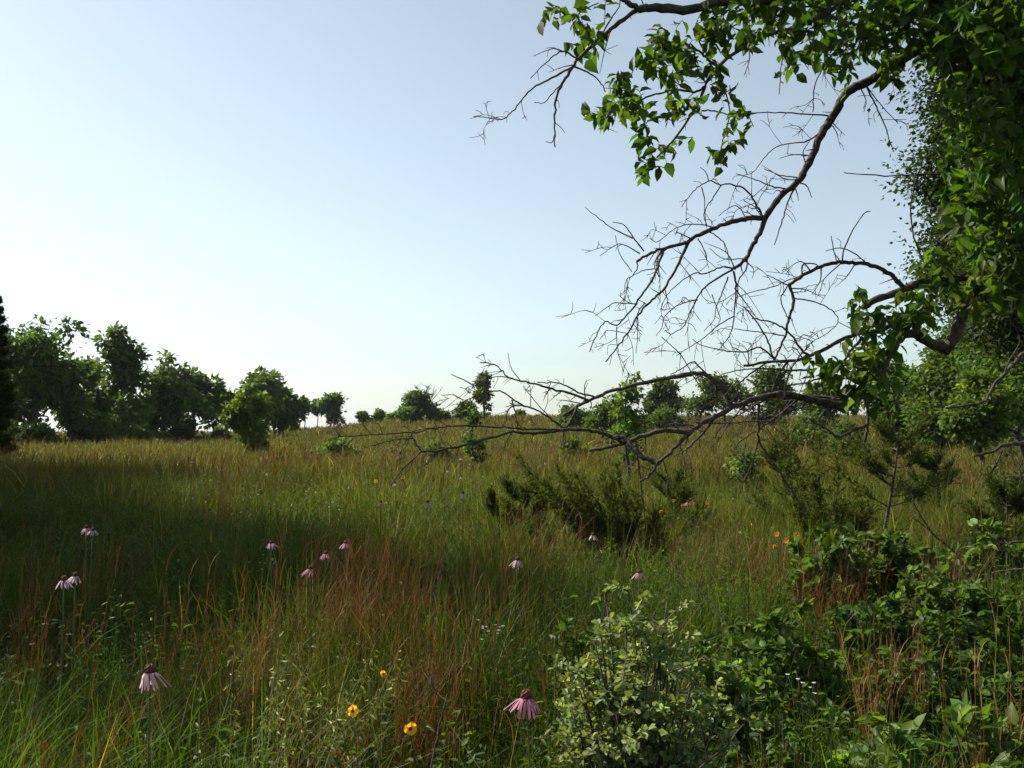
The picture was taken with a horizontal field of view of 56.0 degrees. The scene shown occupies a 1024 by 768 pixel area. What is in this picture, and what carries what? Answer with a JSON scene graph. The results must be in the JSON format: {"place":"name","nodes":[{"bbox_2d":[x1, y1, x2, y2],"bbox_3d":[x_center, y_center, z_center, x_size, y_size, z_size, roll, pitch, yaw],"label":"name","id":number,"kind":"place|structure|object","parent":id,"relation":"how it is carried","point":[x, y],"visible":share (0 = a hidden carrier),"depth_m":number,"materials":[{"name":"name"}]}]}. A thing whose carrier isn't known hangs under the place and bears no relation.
{"place":"outdoors","nodes":[
{"label":"outdoors","id":0,"kind":"place"},
{"bbox_2d":[0,0,975,432],"label":"sky","id":1,"kind":"structure","parent":0,"point":[302,190],"materials":[{"name":"blue"}]},
{"bbox_2d":[0,412,1023,767],"bbox_3d":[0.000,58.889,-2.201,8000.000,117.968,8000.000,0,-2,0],"label":"ground","id":2,"kind":"structure","parent":0,"point":[284,541],"depth_m":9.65,"materials":[{"name":"plant"}]},
{"bbox_2d":[0,295,25,457],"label":"cedar tree","id":3,"kind":"object","parent":2,"relation":"on","point":[7,389],"visible":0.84,"depth_m":30.04,"materials":[{"name":"green plant"}]},
{"bbox_2d":[6,422,32,444],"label":"bush","id":4,"kind":"object","parent":2,"relation":"on","point":[19,433],"visible":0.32,"depth_m":45.89,"materials":[{"name":"green plant"}]},
{"bbox_2d":[3,385,54,429],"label":"oak tree","id":5,"kind":"object","parent":2,"relation":"on","point":[24,416],"visible":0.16,"depth_m":57.57,"materials":[{"name":"green plant"}]},
{"bbox_2d":[22,418,66,444],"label":"bush","id":6,"kind":"object","parent":2,"relation":"on","point":[40,432],"visible":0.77,"depth_m":46.77,"materials":[{"name":"green plant"}]},
{"bbox_2d":[2,314,97,426],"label":"oak tree","id":7,"kind":"object","parent":2,"relation":"on","point":[39,373],"visible":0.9,"depth_m":49.88,"materials":[{"name":"green plant"}]},
{"bbox_2d":[0,533,132,714],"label":"rusty grass clump","id":8,"kind":"object","parent":2,"relation":"on","point":[44,636],"visible":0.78,"depth_m":4.27,"materials":[{"name":"plant"}]},
{"bbox_2d":[26,357,106,432],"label":"oak tree","id":9,"kind":"object","parent":2,"relation":"on","point":[66,414],"visible":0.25,"depth_m":53.14,"materials":[{"name":"green plant"}]},
{"bbox_2d":[56,575,81,766],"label":"coneflower","id":10,"kind":"object","parent":2,"relation":"on","point":[64,582],"visible":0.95,"depth_m":3.40,"materials":[{"name":"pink plant"}]},
{"bbox_2d":[68,572,80,742],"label":"coneflower","id":11,"kind":"object","parent":2,"relation":"on","point":[74,577],"visible":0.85,"depth_m":3.53,"materials":[{"name":"green plant"}]},
{"bbox_2d":[0,701,174,767],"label":"green tussock","id":12,"kind":"object","parent":2,"relation":"on","point":[72,749],"visible":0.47,"depth_m":3.11,"materials":[{"name":"green plant"}]},
{"bbox_2d":[57,354,120,432],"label":"oak tree","id":13,"kind":"object","parent":2,"relation":"on","point":[100,404],"visible":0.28,"depth_m":56.16,"materials":[{"name":"green plant"}]},
{"bbox_2d":[62,412,122,443],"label":"bush","id":14,"kind":"object","parent":2,"relation":"on","point":[79,429],"visible":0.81,"depth_m":49.41,"materials":[{"name":"green plant"}]},
{"bbox_2d":[26,516,167,628],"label":"rusty grass clump","id":15,"kind":"object","parent":2,"relation":"on","point":[127,583],"visible":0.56,"depth_m":5.95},
{"bbox_2d":[1,582,207,692],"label":"green tussock","id":16,"kind":"object","parent":2,"relation":"on","point":[127,635],"visible":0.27,"depth_m":5.35,"materials":[{"name":"green plant"}]},
{"bbox_2d":[0,678,227,767],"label":"green tussock","id":17,"kind":"object","parent":2,"relation":"on","point":[104,732],"visible":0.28,"depth_m":3.37,"materials":[{"name":"green plant"}]},
{"bbox_2d":[0,650,239,767],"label":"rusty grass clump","id":18,"kind":"object","parent":2,"relation":"on","point":[44,750],"visible":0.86,"depth_m":2.62,"materials":[{"name":"plant"}]},
{"bbox_2d":[85,320,161,433],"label":"oak tree","id":19,"kind":"object","parent":2,"relation":"on","point":[122,357],"visible":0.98,"depth_m":53.42,"materials":[{"name":"green plant"}]},
{"bbox_2d":[105,418,170,443],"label":"bush","id":20,"kind":"object","parent":2,"relation":"on","point":[138,430],"visible":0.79,"depth_m":51.47,"materials":[{"name":"green plant"}]},
{"bbox_2d":[139,663,167,767],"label":"coneflower","id":21,"kind":"object","parent":2,"relation":"on","point":[149,670],"visible":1,"depth_m":2.39,"materials":[{"name":"pink plant"}]},
{"bbox_2d":[6,670,301,767],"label":"green tussock","id":22,"kind":"object","parent":2,"relation":"on","point":[161,722],"visible":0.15,"depth_m":3.71,"materials":[{"name":"green plant"}]},
{"bbox_2d":[126,396,188,434],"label":"oak tree","id":23,"kind":"object","parent":2,"relation":"on","point":[156,422],"visible":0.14,"depth_m":59.31,"materials":[{"name":"green plant"}]},
{"bbox_2d":[132,348,215,430],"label":"oak tree","id":24,"kind":"object","parent":2,"relation":"on","point":[172,394],"visible":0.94,"depth_m":56.43,"materials":[{"name":"green plant"}]},
{"bbox_2d":[161,417,201,442],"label":"bush","id":25,"kind":"object","parent":2,"relation":"on","point":[185,429],"visible":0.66,"depth_m":54.62,"materials":[{"name":"green plant"}]},
{"bbox_2d":[89,540,291,744],"bbox_3d":[-1.310,1.179,4.087,0.766,1.050,0.711,-1,-2,25],"label":"rusty grass clump","id":26,"kind":"object","parent":2,"relation":"on","point":[199,648],"visible":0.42,"depth_m":4.07,"materials":[{"name":"plant"}]},
{"bbox_2d":[178,366,214,432],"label":"oak tree","id":27,"kind":"object","parent":2,"relation":"on","point":[201,384],"visible":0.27,"depth_m":61.75,"materials":[{"name":"green plant"}]},
{"bbox_2d":[192,372,243,430],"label":"oak tree","id":28,"kind":"object","parent":2,"relation":"on","point":[217,389],"visible":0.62,"depth_m":61.24,"materials":[{"name":"green plant"}]},
{"bbox_2d":[191,457,256,523],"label":"rusty grass clump","id":29,"kind":"object","parent":2,"relation":"on","point":[221,493],"visible":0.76,"depth_m":12.48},
{"bbox_2d":[211,381,276,451],"bbox_3d":[-9.949,1.505,35.966,2.141,3.234,2.455,0,-2,0],"label":"sapling","id":30,"kind":"object","parent":2,"relation":"on","point":[242,416],"visible":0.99,"depth_m":35.60,"materials":[{"name":"green plant"}]},
{"bbox_2d":[233,365,288,435],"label":"oak tree","id":31,"kind":"object","parent":2,"relation":"on","point":[270,384],"visible":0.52,"depth_m":65.35,"materials":[{"name":"green plant"}]},
{"bbox_2d":[154,578,404,767],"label":"rusty grass clump","id":32,"kind":"object","parent":2,"relation":"on","point":[259,656],"visible":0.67,"depth_m":3.56,"materials":[{"name":"plant"}]},
{"bbox_2d":[264,386,311,434],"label":"oak tree","id":33,"kind":"object","parent":2,"relation":"on","point":[291,414],"visible":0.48,"depth_m":71.52,"materials":[{"name":"green plant"}]},
{"bbox_2d":[202,678,409,767],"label":"rusty grass clump","id":34,"kind":"object","parent":2,"relation":"on","point":[311,766],"visible":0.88,"depth_m":2.76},
{"bbox_2d":[245,665,370,767],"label":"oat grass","id":35,"kind":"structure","parent":2,"relation":"on","point":[300,739],"depth_m":2.79,"materials":[{"name":"plant"}]},
{"bbox_2d":[214,643,410,767],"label":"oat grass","id":36,"kind":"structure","parent":2,"relation":"on","point":[319,705],"depth_m":2.98,"materials":[{"name":"plant"}]},
{"bbox_2d":[315,391,348,427],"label":"crest tree","id":37,"kind":"object","parent":2,"relation":"on","point":[329,404],"visible":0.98,"depth_m":99.42,"materials":[{"name":"green plant"}]},
{"bbox_2d":[307,434,368,460],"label":"meadow bush","id":38,"kind":"object","parent":2,"relation":"on","point":[328,444],"visible":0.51,"depth_m":29.78,"materials":[{"name":"green plant"}]},
{"bbox_2d":[273,538,455,710],"bbox_3d":[-0.686,1.220,4.544,0.863,1.022,0.969,0,-2,0],"label":"rusty grass clump","id":39,"kind":"object","parent":2,"relation":"on","point":[358,610],"visible":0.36,"depth_m":4.53,"materials":[{"name":"plant"}]},
{"bbox_2d":[193,485,589,755],"bbox_3d":[-0.633,1.139,4.955,1.609,1.213,1.653,-1,-3,32],"label":"rusty grass clump","id":40,"kind":"object","parent":2,"relation":"on","point":[377,574],"visible":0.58,"depth_m":4.84,"materials":[{"name":"plant"}]},
{"bbox_2d":[389,383,448,423],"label":"tree","id":41,"kind":"object","parent":2,"relation":"on","point":[415,407],"visible":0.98,"depth_m":81.16,"materials":[{"name":"green plant"}]},
{"bbox_2d":[386,558,482,631],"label":"forb clump","id":42,"kind":"object","parent":2,"relation":"on","point":[444,563],"visible":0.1,"depth_m":5.91,"materials":[{"name":"green plant"}]},
{"bbox_2d":[412,438,458,465],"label":"meadow bush","id":43,"kind":"object","parent":2,"relation":"on","point":[439,446],"visible":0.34,"depth_m":26.73,"materials":[{"name":"green plant"}]},
{"bbox_2d":[355,582,516,767],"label":"rusty grass clump","id":44,"kind":"object","parent":2,"relation":"on","point":[433,720],"visible":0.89,"depth_m":3.47,"materials":[{"name":"plant"}]},
{"bbox_2d":[452,399,479,419],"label":"crest bush","id":45,"kind":"object","parent":2,"relation":"on","point":[459,413],"visible":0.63,"depth_m":79.41,"materials":[{"name":"green plant"}]},
{"bbox_2d":[460,406,491,478],"bbox_3d":[-0.831,1.578,21.947,0.797,2.175,0.676,-1,-2,14],"label":"sapling","id":46,"kind":"object","parent":2,"relation":"on","point":[474,421],"visible":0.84,"depth_m":21.89,"materials":[{"name":"green plant"}]},
{"bbox_2d":[469,369,494,419],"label":"crest tree","id":47,"kind":"object","parent":2,"relation":"on","point":[479,390],"visible":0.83,"depth_m":83.75,"materials":[{"name":"green plant"}]},
{"bbox_2d":[410,513,565,666],"bbox_3d":[-0.117,1.239,5.743,0.945,1.024,0.986,-2,-3,37],"label":"rusty grass clump","id":48,"kind":"object","parent":2,"relation":"on","point":[473,566],"visible":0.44,"depth_m":5.53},
{"bbox_2d":[482,484,518,555],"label":"cedar bush","id":49,"kind":"object","parent":2,"relation":"on","point":[491,499],"visible":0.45,"depth_m":9.52,"materials":[{"name":"green plant"}]},
{"bbox_2d":[438,717,581,767],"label":"green tussock","id":50,"kind":"object","parent":2,"relation":"on","point":[520,749],"visible":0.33,"depth_m":3.45,"materials":[{"name":"green plant"}]},
{"bbox_2d":[0,423,1023,767],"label":"leafy forbs","id":51,"kind":"object","parent":2,"relation":"on","point":[520,675],"visible":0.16,"depth_m":5.57,"materials":[{"name":"green plant"}]},
{"bbox_2d":[0,413,1023,767],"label":"rusty grass stems","id":52,"kind":"object","parent":2,"relation":"on","point":[282,461],"visible":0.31,"depth_m":10.94,"materials":[{"name":"plant"}]},
{"bbox_2d":[0,500,1023,767],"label":"straw blades","id":53,"kind":"object","parent":2,"relation":"on","point":[362,610],"visible":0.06,"depth_m":4.41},
{"bbox_2d":[503,689,540,767],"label":"coneflower","id":54,"kind":"object","parent":2,"relation":"on","point":[526,695],"visible":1,"depth_m":2.38,"materials":[{"name":"pink plant"}]},
{"bbox_2d":[467,489,591,594],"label":"rusty grass clump","id":55,"kind":"object","parent":2,"relation":"on","point":[537,561],"visible":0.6,"depth_m":7.50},
{"bbox_2d":[497,473,573,566],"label":"cedar bush","id":56,"kind":"object","parent":2,"relation":"on","point":[520,489],"visible":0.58,"depth_m":9.17,"materials":[{"name":"green plant"}]},
{"bbox_2d":[538,617,601,758],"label":"forb clump","id":57,"kind":"object","parent":2,"relation":"on","point":[580,641],"visible":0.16,"depth_m":4.11,"materials":[{"name":"green plant"}]},
{"bbox_2d":[550,404,594,427],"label":"crest bush","id":58,"kind":"object","parent":2,"relation":"on","point":[577,418],"visible":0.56,"depth_m":59.57,"materials":[{"name":"green plant"}]},
{"bbox_2d":[554,435,595,460],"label":"meadow bush","id":59,"kind":"object","parent":2,"relation":"on","point":[571,442],"visible":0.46,"depth_m":29.79,"materials":[{"name":"green plant"}]},
{"bbox_2d":[509,446,695,585],"bbox_3d":[0.865,1.249,8.830,1.713,1.375,0.842,0,-2,7],"label":"cedar bush","id":60,"kind":"object","parent":2,"relation":"on","point":[610,513],"visible":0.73,"depth_m":8.66,"materials":[{"name":"green plant"}]},
{"bbox_2d":[590,583,626,707],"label":"seedling","id":61,"kind":"object","parent":2,"relation":"on","point":[600,605],"visible":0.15,"depth_m":4.35,"materials":[{"name":"green plant"}]},
{"bbox_2d":[581,397,636,430],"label":"crest bush","id":62,"kind":"object","parent":2,"relation":"on","point":[600,418],"visible":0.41,"depth_m":54.52,"materials":[{"name":"green plant"}]},
{"bbox_2d":[601,371,653,483],"bbox_3d":[2.273,1.131,18.985,1.083,2.789,1.459,0,-2,0],"label":"sapling","id":63,"kind":"object","parent":2,"relation":"on","point":[626,425],"visible":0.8,"depth_m":18.89,"materials":[{"name":"green plant"}]},
{"bbox_2d":[540,579,770,767],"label":"pale shrub","id":64,"kind":"object","parent":2,"relation":"on","point":[603,740],"visible":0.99,"depth_m":2.67,"materials":[{"name":"green plant"}]},
{"bbox_2d":[639,375,687,417],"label":"crest tree","id":65,"kind":"object","parent":2,"relation":"on","point":[662,394],"visible":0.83,"depth_m":73.58,"materials":[{"name":"green plant"}]},
{"bbox_2d":[643,405,687,429],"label":"crest bush","id":66,"kind":"object","parent":2,"relation":"on","point":[666,415],"visible":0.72,"depth_m":57.32,"materials":[{"name":"green plant"}]},
{"bbox_2d":[323,0,1023,521],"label":"tree","id":67,"kind":"object","parent":2,"relation":"on","point":[977,56],"visible":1,"depth_m":4.51,"materials":[{"name":"brown plant"}]},
{"bbox_2d":[645,465,711,541],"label":"cedar bush","id":68,"kind":"object","parent":2,"relation":"on","point":[684,493],"visible":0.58,"depth_m":10.89,"materials":[{"name":"green plant"}]},
{"bbox_2d":[638,503,791,606],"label":"rusty grass clump","id":69,"kind":"object","parent":2,"relation":"on","point":[707,536],"visible":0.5,"depth_m":7.16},
{"bbox_2d":[674,371,756,426],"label":"crest tree","id":70,"kind":"object","parent":2,"relation":"on","point":[697,403],"visible":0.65,"depth_m":65.55,"materials":[{"name":"green plant"}]},
{"bbox_2d":[674,633,812,767],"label":"shrub","id":71,"kind":"object","parent":2,"relation":"on","point":[737,680],"visible":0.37,"depth_m":3.27,"materials":[{"name":"green plant"}]},
{"bbox_2d":[722,444,775,499],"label":"meadow bush","id":72,"kind":"object","parent":2,"relation":"on","point":[747,463],"visible":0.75,"depth_m":16.85,"materials":[{"name":"green plant"}]},
{"bbox_2d":[718,713,804,767],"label":"shrub","id":73,"kind":"object","parent":2,"relation":"on","point":[759,725],"visible":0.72,"depth_m":2.96,"materials":[{"name":"green plant"}]},
{"bbox_2d":[691,511,833,611],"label":"rusty grass clump","id":74,"kind":"object","parent":2,"relation":"on","point":[763,562],"visible":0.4,"depth_m":6.20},
{"bbox_2d":[736,359,801,425],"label":"crest tree","id":75,"kind":"object","parent":2,"relation":"on","point":[762,381],"visible":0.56,"depth_m":63.13,"materials":[{"name":"green plant"}]},
{"bbox_2d":[744,433,843,534],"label":"cedar bush","id":76,"kind":"object","parent":2,"relation":"on","point":[774,454],"visible":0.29,"depth_m":10.46,"materials":[{"name":"green plant"}]},
{"bbox_2d":[721,597,866,766],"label":"shrub","id":77,"kind":"object","parent":2,"relation":"on","point":[785,635],"visible":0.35,"depth_m":3.79,"materials":[{"name":"green plant"}]},
{"bbox_2d":[784,411,831,453],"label":"meadow bush","id":78,"kind":"object","parent":2,"relation":"on","point":[808,429],"visible":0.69,"depth_m":33.83,"materials":[{"name":"green plant"}]},
{"bbox_2d":[743,537,874,649],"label":"rusty grass clump","id":79,"kind":"object","parent":2,"relation":"on","point":[818,616],"visible":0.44,"depth_m":5.15,"materials":[{"name":"plant"}]},
{"bbox_2d":[761,522,874,636],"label":"shrub","id":80,"kind":"object","parent":2,"relation":"on","point":[832,545],"visible":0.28,"depth_m":5.41,"materials":[{"name":"green plant"}]},
{"bbox_2d":[767,397,884,555],"bbox_3d":[2.792,0.957,8.642,1.002,1.818,1.176,0,-2,0],"label":"cedar bush","id":81,"kind":"object","parent":2,"relation":"on","point":[818,497],"visible":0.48,"depth_m":8.44,"materials":[{"name":"green plant"}]},
{"bbox_2d":[789,377,862,426],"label":"crest tree","id":82,"kind":"object","parent":2,"relation":"on","point":[818,410],"visible":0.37,"depth_m":59.34,"materials":[{"name":"green plant"}]},
{"bbox_2d":[783,518,910,647],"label":"rusty grass clump","id":83,"kind":"object","parent":2,"relation":"on","point":[863,580],"visible":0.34,"depth_m":5.39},
{"bbox_2d":[820,419,877,466],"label":"meadow bush","id":84,"kind":"object","parent":2,"relation":"on","point":[839,430],"visible":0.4,"depth_m":25.88,"materials":[{"name":"green plant"}]},
{"bbox_2d":[832,601,913,749],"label":"dry stalk clump","id":85,"kind":"object","parent":2,"relation":"on","point":[887,698],"visible":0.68,"depth_m":3.39,"materials":[{"name":"plant"}]},
{"bbox_2d":[815,712,938,767],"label":"shrub","id":86,"kind":"object","parent":2,"relation":"on","point":[877,719],"visible":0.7,"depth_m":2.94,"materials":[{"name":"green plant"}]},
{"bbox_2d":[813,597,941,731],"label":"shrub","id":87,"kind":"object","parent":2,"relation":"on","point":[901,618],"visible":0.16,"depth_m":4.11,"materials":[{"name":"green plant"}]},
{"bbox_2d":[819,407,949,529],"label":"cedar bush","id":88,"kind":"object","parent":2,"relation":"on","point":[884,431],"visible":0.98,"depth_m":8.97,"materials":[{"name":"green plant"}]},
{"bbox_2d":[825,580,951,746],"bbox_3d":[1.352,1.173,3.444,0.515,0.919,0.221,1,-2,-16],"label":"dry stalk clump","id":89,"kind":"object","parent":2,"relation":"on","point":[918,678],"visible":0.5,"depth_m":3.47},
{"bbox_2d":[857,359,920,440],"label":"tree","id":90,"kind":"object","parent":2,"relation":"on","point":[888,411],"visible":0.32,"depth_m":41.33,"materials":[{"name":"green plant"}]},
{"bbox_2d":[815,521,976,623],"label":"shrub","id":91,"kind":"object","parent":2,"relation":"on","point":[893,553],"visible":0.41,"depth_m":5.96,"materials":[{"name":"green plant"}]},
{"bbox_2d":[853,632,1009,765],"bbox_3d":[1.517,1.285,3.519,0.528,0.707,0.495,-1,-3,33],"label":"shrub","id":92,"kind":"object","parent":2,"relation":"on","point":[933,656],"visible":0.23,"depth_m":3.50,"materials":[{"name":"green plant"}]},
{"bbox_2d":[841,563,1023,678],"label":"shrub","id":93,"kind":"object","parent":2,"relation":"on","point":[935,594],"visible":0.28,"depth_m":4.50,"materials":[{"name":"green plant"}]},
{"bbox_2d":[902,446,965,520],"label":"cedar bush","id":94,"kind":"object","parent":2,"relation":"on","point":[934,461],"visible":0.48,"depth_m":12.37,"materials":[{"name":"green plant"}]},
{"bbox_2d":[901,480,983,586],"bbox_3d":[2.526,1.124,5.623,0.451,1.121,0.095,0,-2,3],"label":"dead stick","id":95,"kind":"object","parent":2,"relation":"on","point":[945,544],"visible":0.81,"depth_m":5.65,"materials":[{"name":"wood"}]},
{"bbox_2d":[867,60,1023,368],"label":"elm tree","id":96,"kind":"object","parent":2,"relation":"on","point":[993,325],"visible":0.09,"depth_m":11.33,"materials":[{"name":"green plant"}]},
{"bbox_2d":[890,322,1012,451],"bbox_3d":[15.538,0.236,33.965,4.692,5.400,3.855,0,-2,0],"label":"elm tree","id":97,"kind":"object","parent":2,"relation":"on","point":[933,378],"visible":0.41,"depth_m":33.58,"materials":[{"name":"green plant"}]},
{"bbox_2d":[913,516,1016,619],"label":"rusty grass clump","id":98,"kind":"object","parent":2,"relation":"on","point":[956,564],"visible":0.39,"depth_m":5.38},
{"bbox_2d":[929,687,1023,767],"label":"shrub","id":99,"kind":"object","parent":2,"relation":"on","point":[967,711],"visible":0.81,"depth_m":2.85,"materials":[{"name":"green plant"}]},
{"bbox_2d":[934,365,1022,478],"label":"elm tree","id":100,"kind":"object","parent":2,"relation":"on","point":[981,425],"visible":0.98,"depth_m":21.66,"materials":[{"name":"green plant"}]},
{"bbox_2d":[933,602,1023,767],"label":"dry stalk clump","id":101,"kind":"object","parent":2,"relation":"on","point":[1019,707],"visible":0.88,"depth_m":2.79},
{"bbox_2d":[939,585,1023,732],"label":"shrub","id":102,"kind":"object","parent":2,"relation":"on","point":[973,639],"visible":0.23,"depth_m":4.01,"materials":[{"name":"green plant"}]},
{"bbox_2d":[946,330,1023,457],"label":"elm tree","id":103,"kind":"object","parent":2,"relation":"on","point":[1017,372],"visible":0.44,"depth_m":27.36,"materials":[{"name":"green plant"}]},
{"bbox_2d":[948,516,1023,602],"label":"shrub","id":104,"kind":"object","parent":2,"relation":"on","point":[992,545],"visible":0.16,"depth_m":6.21,"materials":[{"name":"green plant"}]},
{"bbox_2d":[956,469,1023,538],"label":"cedar bush","id":105,"kind":"object","parent":2,"relation":"on","point":[1002,497],"visible":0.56,"depth_m":8.99,"materials":[{"name":"green plant"}]},
{"bbox_2d":[971,437,1023,506],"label":"meadow bush","id":106,"kind":"object","parent":2,"relation":"on","point":[1014,481],"visible":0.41,"depth_m":13.00,"materials":[{"name":"green plant"}]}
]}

